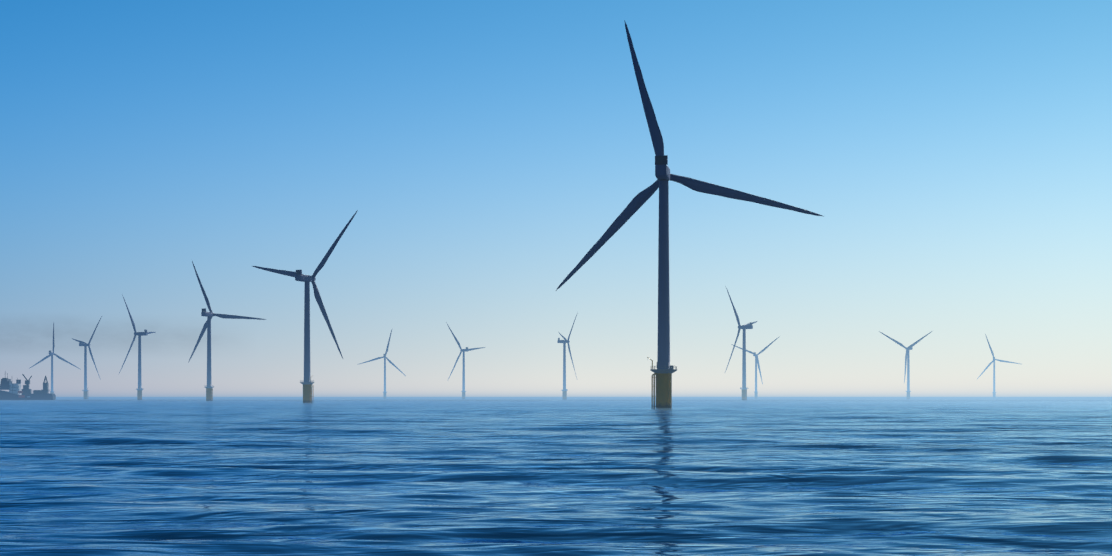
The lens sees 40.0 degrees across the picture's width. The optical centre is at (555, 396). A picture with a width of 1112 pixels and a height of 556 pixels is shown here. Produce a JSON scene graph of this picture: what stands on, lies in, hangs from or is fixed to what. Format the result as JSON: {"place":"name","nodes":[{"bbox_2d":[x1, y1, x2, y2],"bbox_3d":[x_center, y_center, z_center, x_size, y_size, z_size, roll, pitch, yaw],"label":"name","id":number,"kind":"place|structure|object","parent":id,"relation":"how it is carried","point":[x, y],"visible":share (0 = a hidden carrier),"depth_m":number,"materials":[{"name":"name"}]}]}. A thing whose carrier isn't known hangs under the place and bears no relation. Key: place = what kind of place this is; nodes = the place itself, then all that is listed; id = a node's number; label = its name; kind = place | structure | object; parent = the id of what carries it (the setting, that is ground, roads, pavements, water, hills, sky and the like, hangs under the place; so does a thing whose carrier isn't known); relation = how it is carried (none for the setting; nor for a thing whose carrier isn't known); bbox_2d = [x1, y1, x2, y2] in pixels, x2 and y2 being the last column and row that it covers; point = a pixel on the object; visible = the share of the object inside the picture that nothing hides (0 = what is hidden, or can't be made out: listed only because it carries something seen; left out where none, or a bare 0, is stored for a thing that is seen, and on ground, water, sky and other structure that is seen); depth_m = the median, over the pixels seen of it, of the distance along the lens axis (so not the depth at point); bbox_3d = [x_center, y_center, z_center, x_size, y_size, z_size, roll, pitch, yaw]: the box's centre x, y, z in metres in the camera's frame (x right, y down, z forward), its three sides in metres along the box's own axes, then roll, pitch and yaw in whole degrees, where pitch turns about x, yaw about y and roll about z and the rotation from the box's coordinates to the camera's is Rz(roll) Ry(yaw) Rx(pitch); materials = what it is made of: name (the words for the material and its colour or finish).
{"place":"outdoors","nodes":[
{"label":"outdoors","id":0,"kind":"place"},
{"bbox_2d":[0,397,1111,555],"bbox_3d":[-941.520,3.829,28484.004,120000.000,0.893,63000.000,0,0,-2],"label":"sea","id":1,"kind":"structure","parent":0,"point":[559,476],"depth_m":71.48,"materials":[{"name":"liquid"}]},
{"bbox_2d":[0,373,55,399],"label":"ship","id":2,"kind":"object","parent":1,"relation":"on","point":[14,392],"visible":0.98,"depth_m":1872.72},
{"bbox_2d":[30,324,79,393],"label":"wind turbine","id":3,"kind":"object","parent":1,"relation":"in","point":[51,354],"visible":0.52,"depth_m":2687.25,"materials":[{"name":"paint"}]},
{"bbox_2d":[71,316,101,398],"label":"wind turbine","id":4,"kind":"object","parent":1,"relation":"in","point":[85,345],"visible":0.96,"depth_m":2233.37,"materials":[{"name":"paint"}]},
{"bbox_2d":[119,295,154,399],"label":"wind turbine","id":5,"kind":"object","parent":1,"relation":"in","point":[140,389],"visible":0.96,"depth_m":1842.02,"materials":[{"name":"paint"}]},
{"bbox_2d":[188,261,266,400],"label":"wind turbine","id":6,"kind":"object","parent":1,"relation":"in","point":[209,385],"visible":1,"depth_m":1408.41,"materials":[{"name":"paint"}]},
{"bbox_2d":[253,210,357,402],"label":"wind turbine","id":7,"kind":"object","parent":1,"relation":"in","point":[307,382],"visible":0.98,"depth_m":980.61,"materials":[{"name":"paint"}]},
{"bbox_2d":[357,330,405,398],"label":"wind turbine","id":8,"kind":"object","parent":1,"relation":"in","point":[384,392],"visible":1,"depth_m":2893.16,"materials":[{"name":"paint"}]},
{"bbox_2d":[447,324,484,398],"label":"wind turbine","id":9,"kind":"object","parent":1,"relation":"in","point":[463,391],"visible":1,"depth_m":2496.47,"materials":[{"name":"paint"}]},
{"bbox_2d":[557,315,576,399],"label":"wind turbine","id":10,"kind":"object","parent":1,"relation":"in","point":[564,390],"visible":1,"depth_m":2101.28,"materials":[{"name":"paint"}]},
{"bbox_2d":[557,20,821,407],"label":"wind turbine","id":11,"kind":"object","parent":1,"relation":"in","point":[664,370],"visible":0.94,"depth_m":521.96,"materials":[{"name":"paint"}]},
{"bbox_2d":[725,288,756,399],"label":"wind turbine","id":12,"kind":"object","parent":1,"relation":"in","point":[744,328],"visible":1,"depth_m":1668.65,"materials":[{"name":"paint"}]},
{"bbox_2d":[731,336,779,398],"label":"wind turbine","id":13,"kind":"object","parent":1,"relation":"in","point":[756,364],"visible":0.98,"depth_m":2791.01,"materials":[{"name":"paint"}]},
{"bbox_2d":[879,331,931,398],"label":"wind turbine","id":14,"kind":"object","parent":1,"relation":"in","point":[907,363],"visible":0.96,"depth_m":2410.11,"materials":[{"name":"paint"}]},
{"bbox_2d":[977,334,1019,398],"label":"wind turbine","id":15,"kind":"object","parent":1,"relation":"in","point":[993,392],"visible":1,"depth_m":3103.90,"materials":[{"name":"paint"}]},
{"bbox_2d":[0,0,1111,396],"label":"sky","id":16,"kind":"structure","parent":0,"point":[954,157],"materials":[{"name":"blue"}]}
]}

